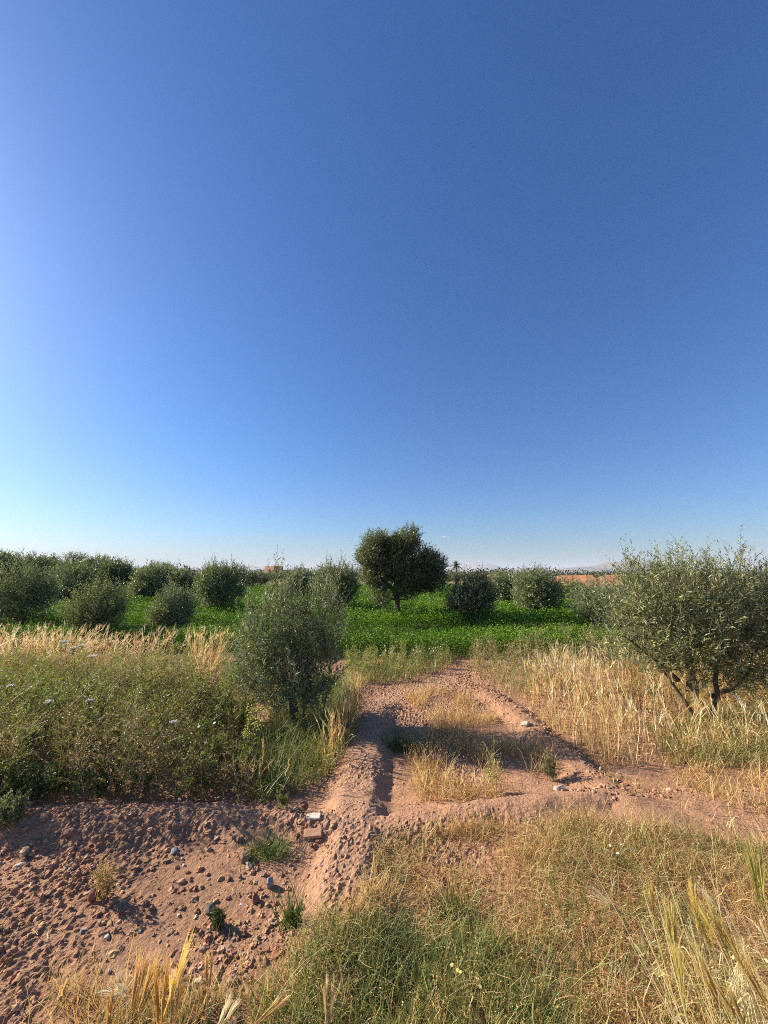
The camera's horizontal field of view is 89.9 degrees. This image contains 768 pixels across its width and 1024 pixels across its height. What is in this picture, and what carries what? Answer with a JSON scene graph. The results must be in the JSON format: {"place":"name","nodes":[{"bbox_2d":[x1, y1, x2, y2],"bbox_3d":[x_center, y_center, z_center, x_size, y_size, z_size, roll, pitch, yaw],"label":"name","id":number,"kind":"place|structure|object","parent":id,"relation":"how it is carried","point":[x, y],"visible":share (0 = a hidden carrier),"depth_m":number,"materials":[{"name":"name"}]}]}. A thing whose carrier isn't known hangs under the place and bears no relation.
{"place":"outdoors","nodes":[
{"label":"outdoors","id":0,"kind":"place"},
{"bbox_2d":[21,625,647,1009],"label":"daisies","id":1,"kind":"object","parent":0,"point":[479,985],"visible":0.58,"depth_m":3.03,"materials":[{"name":"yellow plant"}]},
{"bbox_2d":[0,573,767,1023],"bbox_3d":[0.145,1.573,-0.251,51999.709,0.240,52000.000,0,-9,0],"label":"ground","id":2,"kind":"structure","parent":0,"point":[382,769],"depth_m":2.34,"materials":[{"name":"soil"}]},
{"bbox_2d":[0,786,32,829],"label":"weed plant","id":3,"kind":"object","parent":2,"relation":"on","point":[12,810],"visible":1,"depth_m":2.36,"materials":[{"name":"green plant"}]},
{"bbox_2d":[0,548,36,589],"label":"olive bush","id":4,"kind":"object","parent":2,"relation":"on","point":[3,556],"visible":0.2,"depth_m":18.96,"materials":[{"name":"green plant"}]},
{"bbox_2d":[15,862,25,866],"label":"stone","id":5,"kind":"object","parent":2,"relation":"on","point":[20,864],"visible":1,"depth_m":2.11,"materials":[{"name":"white stone"}]},
{"bbox_2d":[19,846,29,857],"bbox_3d":[-2.048,1.939,2.192,0.048,0.045,0.070,0,-9,0],"label":"stone","id":6,"kind":"object","parent":2,"relation":"on","point":[24,851],"visible":1,"depth_m":2.18,"materials":[{"name":"beige stone"}]},
{"bbox_2d":[0,553,68,628],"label":"olive bush","id":7,"kind":"object","parent":2,"relation":"on","point":[27,597],"visible":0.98,"depth_m":10.70,"materials":[{"name":"green plant"}]},
{"bbox_2d":[14,550,64,588],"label":"olive bush","id":8,"kind":"object","parent":2,"relation":"on","point":[47,561],"visible":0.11,"depth_m":24.57,"materials":[{"name":"green plant"}]},
{"bbox_2d":[44,699,53,768],"bbox_3d":[-2.894,1.909,3.284,0.084,0.576,0.076,0,-9,0],"label":"wild carrot","id":9,"kind":"object","parent":2,"relation":"on","point":[48,701],"visible":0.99,"depth_m":3.32,"materials":[{"name":"green plant"}]},
{"bbox_2d":[63,828,76,837],"bbox_3d":[-1.879,1.923,2.304,0.076,0.048,0.048,0,-9,0],"label":"clod","id":10,"kind":"object","parent":2,"relation":"on","point":[69,833],"visible":0.99,"depth_m":2.29,"materials":[{"name":"soil"}]},
{"bbox_2d":[53,557,87,575],"bbox_3d":[-24.911,4.929,30.125,3.758,3.281,2.852,0,-9,-1],"label":"olive tree","id":11,"kind":"object","parent":2,"relation":"on","point":[70,564],"visible":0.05,"depth_m":30.27,"materials":[{"name":"green plant"}]},
{"bbox_2d":[42,556,99,601],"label":"olive bush","id":12,"kind":"object","parent":2,"relation":"on","point":[70,582],"visible":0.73,"depth_m":17.49,"materials":[{"name":"green plant"}]},
{"bbox_2d":[60,549,91,568],"bbox_3d":[-23.968,4.680,29.780,2.108,3.600,1.911,6,-11,-32],"label":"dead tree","id":13,"kind":"object","parent":2,"relation":"on","point":[74,556],"visible":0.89,"depth_m":29.74,"materials":[{"name":"green plant"}]},
{"bbox_2d":[45,561,135,640],"bbox_3d":[-7.109,2.185,9.437,1.861,1.985,1.671,0,-9,0],"label":"olive bush","id":14,"kind":"object","parent":2,"relation":"on","point":[102,607],"visible":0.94,"depth_m":9.17,"materials":[{"name":"green plant"}]},
{"bbox_2d":[88,886,100,901],"bbox_3d":[-1.447,1.908,1.924,0.050,0.060,0.054,0,-9,0],"label":"clod","id":15,"kind":"object","parent":2,"relation":"on","point":[92,895],"visible":0.84,"depth_m":1.91,"materials":[{"name":"soil"}]},
{"bbox_2d":[81,552,107,565],"bbox_3d":[-26.732,5.464,35.590,3.461,3.928,3.066,-2,-9,13],"label":"olive tree","id":16,"kind":"object","parent":2,"relation":"on","point":[96,559],"visible":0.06,"depth_m":35.57,"materials":[{"name":"green plant"}]},
{"bbox_2d":[80,554,113,570],"bbox_3d":[-22.292,4.946,30.170,3.011,3.274,3.417,5,-10,-27],"label":"olive tree","id":17,"kind":"object","parent":2,"relation":"on","point":[91,561],"visible":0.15,"depth_m":29.81,"materials":[{"name":"green plant"}]},
{"bbox_2d":[91,853,126,904],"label":"weed plant","id":18,"kind":"object","parent":2,"relation":"on","point":[105,886],"visible":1,"depth_m":1.91,"materials":[{"name":"yellow plant"}]},
{"bbox_2d":[106,978,116,1023],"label":"barley stalk","id":19,"kind":"object","parent":2,"relation":"on","point":[109,1004],"visible":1,"depth_m":0.91,"materials":[{"name":"plant"}]},
{"bbox_2d":[86,554,138,592],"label":"olive bush","id":20,"kind":"object","parent":2,"relation":"on","point":[115,570],"visible":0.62,"depth_m":22.18,"materials":[{"name":"green plant"}]},
{"bbox_2d":[97,958,133,1023],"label":"barley stalk","id":21,"kind":"object","parent":2,"relation":"on","point":[118,991],"visible":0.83,"depth_m":1.06,"materials":[{"name":"plant"}]},
{"bbox_2d":[130,945,151,1022],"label":"barley stalk","id":22,"kind":"object","parent":2,"relation":"on","point":[142,977],"visible":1,"depth_m":0.96,"materials":[{"name":"plant"}]},
{"bbox_2d":[124,558,178,603],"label":"olive bush","id":23,"kind":"object","parent":2,"relation":"on","point":[145,580],"visible":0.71,"depth_m":19.18,"materials":[{"name":"green plant"}]},
{"bbox_2d":[136,948,170,1023],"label":"barley stalk","id":24,"kind":"object","parent":2,"relation":"on","point":[148,978],"visible":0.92,"depth_m":0.94,"materials":[{"name":"plant"}]},
{"bbox_2d":[150,955,169,1023],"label":"barley stalk","id":25,"kind":"object","parent":2,"relation":"on","point":[165,982],"visible":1,"depth_m":0.83,"materials":[{"name":"plant"}]},
{"bbox_2d":[139,576,206,633],"bbox_3d":[-5.902,2.606,10.794,1.527,1.606,1.397,-4,-10,21],"label":"olive bush","id":26,"kind":"object","parent":2,"relation":"on","point":[171,610],"visible":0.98,"depth_m":10.57,"materials":[{"name":"green plant"}]},
{"bbox_2d":[169,719,177,797],"bbox_3d":[-1.564,1.826,2.834,0.084,0.553,0.068,0,-9,0],"label":"wild carrot","id":27,"kind":"object","parent":2,"relation":"on","point":[174,722],"visible":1,"depth_m":2.86,"materials":[{"name":"green plant"}]},
{"bbox_2d":[171,846,177,854],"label":"stone","id":28,"kind":"object","parent":2,"relation":"on","point":[174,850],"visible":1,"depth_m":2.23,"materials":[{"name":"grey stone"}]},
{"bbox_2d":[168,957,189,1023],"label":"barley stalk","id":29,"kind":"object","parent":2,"relation":"on","point":[180,993],"visible":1,"depth_m":0.86,"materials":[{"name":"plant"}]},
{"bbox_2d":[163,922,200,1019],"bbox_3d":[-0.512,1.353,0.816,0.309,0.824,0.142,7,-11,-36],"label":"barley stalk","id":30,"kind":"object","parent":2,"relation":"on","point":[182,961],"visible":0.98,"depth_m":0.86,"materials":[{"name":"plant"}]},
{"bbox_2d":[164,559,201,603],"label":"olive bush","id":31,"kind":"object","parent":2,"relation":"on","point":[182,577],"visible":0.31,"depth_m":16.84,"materials":[{"name":"green plant"}]},
{"bbox_2d":[0,620,371,802],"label":"barley stand","id":32,"kind":"object","parent":2,"relation":"on","point":[348,707],"visible":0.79,"depth_m":6.91,"materials":[{"name":"plant"}]},
{"bbox_2d":[192,949,214,1023],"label":"barley stalk","id":33,"kind":"object","parent":2,"relation":"on","point":[206,967],"visible":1,"depth_m":1.16,"materials":[{"name":"plant"}]},
{"bbox_2d":[205,902,214,915],"bbox_3d":[-0.840,1.921,1.861,0.048,0.032,0.059,7,-11,-37],"label":"stone","id":34,"kind":"object","parent":2,"relation":"on","point":[209,907],"visible":0.77,"depth_m":1.85,"materials":[{"name":"grey stone"}]},
{"bbox_2d":[209,905,227,929],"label":"weed plant","id":35,"kind":"object","parent":2,"relation":"on","point":[217,917],"visible":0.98,"depth_m":1.78,"materials":[{"name":"green plant"}]},
{"bbox_2d":[186,554,252,616],"bbox_3d":[-6.325,2.772,14.718,2.240,2.541,2.193,-2,-9,13],"label":"olive bush","id":36,"kind":"object","parent":2,"relation":"on","point":[216,582],"visible":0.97,"depth_m":14.38,"materials":[{"name":"green plant"}]},
{"bbox_2d":[218,991,241,1023],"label":"barley stalk","id":37,"kind":"object","parent":2,"relation":"on","point":[229,1014],"visible":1,"depth_m":0.91,"materials":[{"name":"plant"}]},
{"bbox_2d":[240,850,249,862],"bbox_3d":[-0.795,1.966,2.192,0.050,0.053,0.064,5,-10,-27],"label":"clod","id":38,"kind":"object","parent":2,"relation":"on","point":[243,855],"visible":0.82,"depth_m":2.17,"materials":[{"name":"soil"}]},
{"bbox_2d":[246,862,251,869],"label":"stone","id":39,"kind":"object","parent":2,"relation":"on","point":[249,866],"visible":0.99,"depth_m":2.13,"materials":[{"name":"white stone"}]},
{"bbox_2d":[240,568,260,588],"bbox_3d":[-10.397,5.326,29.875,1.960,2.273,2.315,2,-9,-9],"label":"olive tree","id":40,"kind":"object","parent":2,"relation":"on","point":[252,579],"visible":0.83,"depth_m":29.62,"materials":[{"name":"green plant"}]},
{"bbox_2d":[252,893,259,903],"bbox_3d":[-0.640,1.929,1.918,0.040,0.051,0.038,0,-9,0],"label":"clod","id":41,"kind":"object","parent":2,"relation":"on","point":[255,898],"visible":1,"depth_m":1.91,"materials":[{"name":"soil"}]},
{"bbox_2d":[243,699,269,784],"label":"mustard plant","id":42,"kind":"object","parent":2,"relation":"on","point":[252,744],"visible":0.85,"depth_m":3.13,"materials":[{"name":"green plant"}]},
{"bbox_2d":[254,571,269,585],"bbox_3d":[-11.491,6.406,36.021,1.833,2.108,2.407,7,-11,-37],"label":"olive tree","id":43,"kind":"object","parent":2,"relation":"on","point":[262,579],"visible":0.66,"depth_m":35.75,"materials":[{"name":"green plant"}]},
{"bbox_2d":[267,877,273,888],"bbox_3d":[-0.596,1.943,2.013,0.037,0.058,0.040,4,-10,-23],"label":"stone","id":44,"kind":"object","parent":2,"relation":"on","point":[269,883],"visible":0.93,"depth_m":2.00,"materials":[{"name":"grey stone"}]},
{"bbox_2d":[254,992,289,1023],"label":"barley stalk","id":45,"kind":"object","parent":2,"relation":"on","point":[262,1018],"visible":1,"depth_m":0.93,"materials":[{"name":"plant"}]},
{"bbox_2d":[240,822,311,869],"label":"grass tuft","id":46,"kind":"object","parent":2,"relation":"on","point":[276,853],"visible":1,"depth_m":2.23,"materials":[{"name":"green plant"}]},
{"bbox_2d":[265,566,286,572],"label":"farmhouse","id":47,"kind":"object","parent":2,"relation":"on","point":[269,567],"visible":0.34,"depth_m":146.62,"materials":[{"name":"paint"}]},
{"bbox_2d":[267,568,285,583],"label":"olive tree","id":48,"kind":"object","parent":2,"relation":"on","point":[273,575],"visible":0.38,"depth_m":42.08,"materials":[{"name":"green plant"}]},
{"bbox_2d":[275,786,289,808],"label":"weed plant","id":49,"kind":"object","parent":2,"relation":"on","point":[283,799],"visible":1,"depth_m":2.54,"materials":[{"name":"green plant"}]},
{"bbox_2d":[261,863,312,931],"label":"grass tuft","id":50,"kind":"object","parent":2,"relation":"on","point":[290,915],"visible":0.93,"depth_m":1.78,"materials":[{"name":"green plant"}]},
{"bbox_2d":[215,546,359,724],"bbox_3d":[-1.056,1.381,4.396,1.584,2.021,1.072,0,-9,0],"label":"olive tree","id":51,"kind":"object","parent":2,"relation":"on","point":[299,662],"visible":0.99,"depth_m":4.31,"materials":[{"name":"green plant"}]},
{"bbox_2d":[279,564,318,598],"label":"olive bush","id":52,"kind":"object","parent":2,"relation":"on","point":[301,571],"visible":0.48,"depth_m":20.05,"materials":[{"name":"green plant"}]},
{"bbox_2d":[299,800,307,809],"bbox_3d":[-0.553,2.025,2.650,0.064,0.059,0.062,0,-9,0],"label":"clod","id":53,"kind":"object","parent":2,"relation":"on","point":[303,804],"visible":0.72,"depth_m":2.64,"materials":[{"name":"soil"}]},
{"bbox_2d":[303,828,321,838],"bbox_3d":[-0.434,1.961,2.346,0.111,0.030,0.061,1,-9,-6],"label":"brick","id":54,"kind":"object","parent":2,"relation":"on","point":[315,833],"visible":1,"depth_m":2.34,"materials":[{"name":"brick"}]},
{"bbox_2d":[306,813,320,819],"bbox_3d":[-0.449,1.942,2.454,0.089,0.024,0.046,0,-9,0],"label":"brick","id":55,"kind":"object","parent":2,"relation":"on","point":[312,816],"visible":1,"depth_m":2.44,"materials":[{"name":"brick"}]},
{"bbox_2d":[323,973,335,1023],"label":"barley stalk","id":56,"kind":"object","parent":2,"relation":"on","point":[325,997],"visible":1,"depth_m":0.96,"materials":[{"name":"plant"}]},
{"bbox_2d":[308,550,364,612],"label":"olive bush","id":57,"kind":"object","parent":2,"relation":"on","point":[345,579],"visible":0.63,"depth_m":14.66,"materials":[{"name":"green plant"}]},
{"bbox_2d":[0,583,693,658],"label":"green crop","id":58,"kind":"object","parent":2,"relation":"on","point":[424,615],"visible":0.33,"depth_m":10.85,"materials":[{"name":"green plant"}]},
{"bbox_2d":[0,674,766,1023],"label":"soil clods","id":59,"kind":"object","parent":2,"relation":"on","point":[206,946],"visible":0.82,"depth_m":1.98,"materials":[{"name":"brown soil"}]},
{"bbox_2d":[0,673,767,1023],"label":"dry grass","id":60,"kind":"structure","parent":2,"relation":"on","point":[444,727],"depth_m":1.88,"materials":[{"name":"plant"}]},
{"bbox_2d":[0,791,767,1023],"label":"green grass","id":61,"kind":"structure","parent":2,"relation":"on","point":[480,941],"depth_m":1.57,"materials":[{"name":"green plant"}]},
{"bbox_2d":[0,620,767,805],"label":"weeds","id":62,"kind":"object","parent":2,"relation":"on","point":[74,720],"visible":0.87,"depth_m":3.54,"materials":[{"name":"green plant"}]},
{"bbox_2d":[360,719,431,756],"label":"grass tuft","id":63,"kind":"object","parent":2,"relation":"on","point":[395,745],"visible":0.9,"depth_m":3.66,"materials":[{"name":"green plant"}]},
{"bbox_2d":[352,520,452,626],"bbox_3d":[0.608,2.008,12.619,3.401,3.629,1.978,0,-9,0],"label":"olive tree","id":64,"kind":"object","parent":2,"relation":"on","point":[390,561],"visible":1,"depth_m":12.35,"materials":[{"name":"green plant"}]},
{"bbox_2d":[115,817,767,1023],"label":"barley straw","id":65,"kind":"object","parent":2,"relation":"on","point":[738,998],"visible":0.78,"depth_m":1.11,"materials":[{"name":"yellow plant"}]},
{"bbox_2d":[133,564,760,578],"bbox_3d":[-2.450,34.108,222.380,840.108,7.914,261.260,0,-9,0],"label":"trees","id":66,"kind":"object","parent":2,"relation":"on","point":[577,573],"visible":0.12,"depth_m":137.53,"materials":[{"name":"green plant"}]},
{"bbox_2d":[420,874,484,928],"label":"grass tuft","id":67,"kind":"object","parent":2,"relation":"on","point":[451,897],"visible":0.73,"depth_m":1.86,"materials":[{"name":"green plant"}]},
{"bbox_2d":[449,560,461,572],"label":"palm tree","id":68,"kind":"object","parent":2,"relation":"on","point":[455,566],"visible":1,"depth_m":104.02,"materials":[{"name":"green plant"}]},
{"bbox_2d":[449,571,461,581],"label":"olive tree","id":69,"kind":"object","parent":2,"relation":"on","point":[454,573],"visible":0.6,"depth_m":44.65,"materials":[{"name":"green plant"}]},
{"bbox_2d":[440,562,501,629],"bbox_3d":[2.599,2.521,11.635,1.947,2.041,1.989,0,-9,0],"label":"olive bush","id":70,"kind":"object","parent":2,"relation":"on","point":[479,592],"visible":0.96,"depth_m":11.33,"materials":[{"name":"green plant"}]},
{"bbox_2d":[481,571,488,579],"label":"olive tree","id":71,"kind":"object","parent":2,"relation":"on","point":[486,573],"visible":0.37,"depth_m":52.95,"materials":[{"name":"green plant"}]},
{"bbox_2d":[482,734,503,792],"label":"weed plant","id":72,"kind":"object","parent":2,"relation":"on","point":[494,767],"visible":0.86,"depth_m":2.96,"materials":[{"name":"yellow plant"}]},
{"bbox_2d":[482,567,517,609],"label":"olive bush","id":73,"kind":"object","parent":2,"relation":"on","point":[503,581],"visible":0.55,"depth_m":16.74,"materials":[{"name":"green plant"}]},
{"bbox_2d":[520,721,529,727],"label":"stone","id":74,"kind":"object","parent":2,"relation":"on","point":[524,724],"visible":0.98,"depth_m":4.08,"materials":[{"name":"beige stone"}]},
{"bbox_2d":[506,561,569,616],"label":"olive bush","id":75,"kind":"object","parent":2,"relation":"on","point":[533,589],"visible":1,"depth_m":13.79,"materials":[{"name":"green plant"}]},
{"bbox_2d":[540,748,558,781],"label":"weed plant","id":76,"kind":"object","parent":2,"relation":"on","point":[551,772],"visible":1,"depth_m":3.12,"materials":[{"name":"green plant"}]},
{"bbox_2d":[553,785,565,790],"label":"stone","id":77,"kind":"object","parent":2,"relation":"on","point":[558,787],"visible":0.81,"depth_m":2.96,"materials":[{"name":"beige stone"}]},
{"bbox_2d":[557,576,590,605],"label":"olive bush","id":78,"kind":"object","parent":2,"relation":"on","point":[572,585],"visible":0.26,"depth_m":17.27,"materials":[{"name":"green plant"}]},
{"bbox_2d":[563,570,625,629],"bbox_3d":[6.333,2.574,11.229,2.065,1.873,1.919,0,-9,0],"label":"olive bush","id":79,"kind":"object","parent":2,"relation":"on","point":[589,610],"visible":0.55,"depth_m":11.14,"materials":[{"name":"green plant"}]},
{"bbox_2d":[487,574,759,595],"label":"mud wall","id":80,"kind":"structure","parent":2,"relation":"on","point":[582,578],"depth_m":31.01,"materials":[{"name":"mud"}]},
{"bbox_2d":[591,586,655,643],"bbox_3d":[5.820,2.493,9.265,1.443,1.416,1.421,0,-9,0],"label":"olive bush","id":81,"kind":"object","parent":2,"relation":"on","point":[613,621],"visible":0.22,"depth_m":9.21,"materials":[{"name":"green plant"}]},
{"bbox_2d":[584,883,683,1023],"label":"barley stalk","id":82,"kind":"object","parent":2,"relation":"on","point":[608,903],"visible":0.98,"depth_m":1.35,"materials":[{"name":"plant"}]},
{"bbox_2d":[618,571,660,594],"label":"olive bush","id":83,"kind":"object","parent":2,"relation":"on","point":[637,584],"visible":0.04,"depth_m":18.46,"materials":[{"name":"green plant"}]},
{"bbox_2d":[648,882,699,1023],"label":"barley stalk","id":84,"kind":"object","parent":2,"relation":"on","point":[653,904],"visible":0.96,"depth_m":1.20,"materials":[{"name":"plant"}]},
{"bbox_2d":[582,525,767,722],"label":"olive tree","id":85,"kind":"object","parent":2,"relation":"on","point":[717,621],"visible":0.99,"depth_m":4.32,"materials":[{"name":"green plant"}]},
{"bbox_2d":[661,895,693,1021],"bbox_3d":[0.808,1.440,1.044,0.254,0.758,0.191,0,-9,0],"label":"barley stalk","id":86,"kind":"object","parent":2,"relation":"on","point":[673,922],"visible":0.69,"depth_m":1.06,"materials":[{"name":"plant"}]},
{"bbox_2d":[669,925,688,1023],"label":"barley stalk","id":87,"kind":"object","parent":2,"relation":"on","point":[678,965],"visible":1,"depth_m":0.96,"materials":[{"name":"plant"}]},
{"bbox_2d":[661,892,735,1023],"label":"barley stalk","id":88,"kind":"object","parent":2,"relation":"on","point":[702,928],"visible":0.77,"depth_m":1.06,"materials":[{"name":"plant"}]},
{"bbox_2d":[686,876,717,1023],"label":"barley stalk","id":89,"kind":"object","parent":2,"relation":"on","point":[692,889],"visible":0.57,"depth_m":1.11,"materials":[{"name":"plant"}]},
{"bbox_2d":[682,930,727,1023],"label":"barley stalk","id":90,"kind":"object","parent":2,"relation":"on","point":[711,987],"visible":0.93,"depth_m":0.91,"materials":[{"name":"plant"}]},
{"bbox_2d":[694,891,749,1023],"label":"barley stalk","id":91,"kind":"object","parent":2,"relation":"on","point":[705,918],"visible":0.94,"depth_m":1.01,"materials":[{"name":"plant"}]},
{"bbox_2d":[706,969,744,1023],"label":"barley stalk","id":92,"kind":"object","parent":2,"relation":"on","point":[734,1002],"visible":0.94,"depth_m":0.86,"materials":[{"name":"plant"}]},
{"bbox_2d":[693,875,764,1023],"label":"barley stalk","id":93,"kind":"object","parent":2,"relation":"on","point":[711,900],"visible":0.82,"depth_m":1.25,"materials":[{"name":"plant"}]},
{"bbox_2d":[706,908,762,1023],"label":"barley stalk","id":94,"kind":"object","parent":2,"relation":"on","point":[727,938],"visible":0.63,"depth_m":0.98,"materials":[{"name":"plant"}]},
{"bbox_2d":[727,952,757,1023],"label":"barley stalk","id":95,"kind":"object","parent":2,"relation":"on","point":[738,970],"visible":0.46,"depth_m":1.10,"materials":[{"name":"plant"}]},
{"bbox_2d":[726,932,767,1009],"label":"barley stalk","id":96,"kind":"object","parent":2,"relation":"on","point":[753,980],"visible":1,"depth_m":0.91,"materials":[{"name":"plant"}]},
{"bbox_2d":[729,550,767,627],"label":"olive bush","id":97,"kind":"object","parent":2,"relation":"on","point":[763,572],"visible":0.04,"depth_m":8.38,"materials":[{"name":"green plant"}]},
{"bbox_2d":[740,831,767,989],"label":"barley stalk","id":98,"kind":"object","parent":2,"relation":"on","point":[754,876],"visible":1,"depth_m":1.11,"materials":[{"name":"plant"}]},
{"bbox_2d":[0,635,767,805],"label":"long grass","id":99,"kind":"structure","parent":0,"point":[732,753],"depth_m":3.89,"materials":[{"name":"green plant"}]},
{"bbox_2d":[0,0,767,568],"label":"sky","id":100,"kind":"structure","parent":0,"point":[301,278],"materials":[{"name":"blue"}]},
{"bbox_2d":[177,562,764,572],"bbox_3d":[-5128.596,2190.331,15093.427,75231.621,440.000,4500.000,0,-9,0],"label":"mountains","id":101,"kind":"structure","parent":0,"point":[462,568],"depth_m":13937.67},
{"bbox_2d":[458,560,741,573],"bbox_3d":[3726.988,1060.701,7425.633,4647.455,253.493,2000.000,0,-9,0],"label":"hills","id":102,"kind":"structure","parent":0,"point":[599,568],"depth_m":6949.70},
{"bbox_2d":[511,632,767,767],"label":"golden grass","id":103,"kind":"structure","parent":0,"point":[622,676],"depth_m":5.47,"materials":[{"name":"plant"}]}
]}

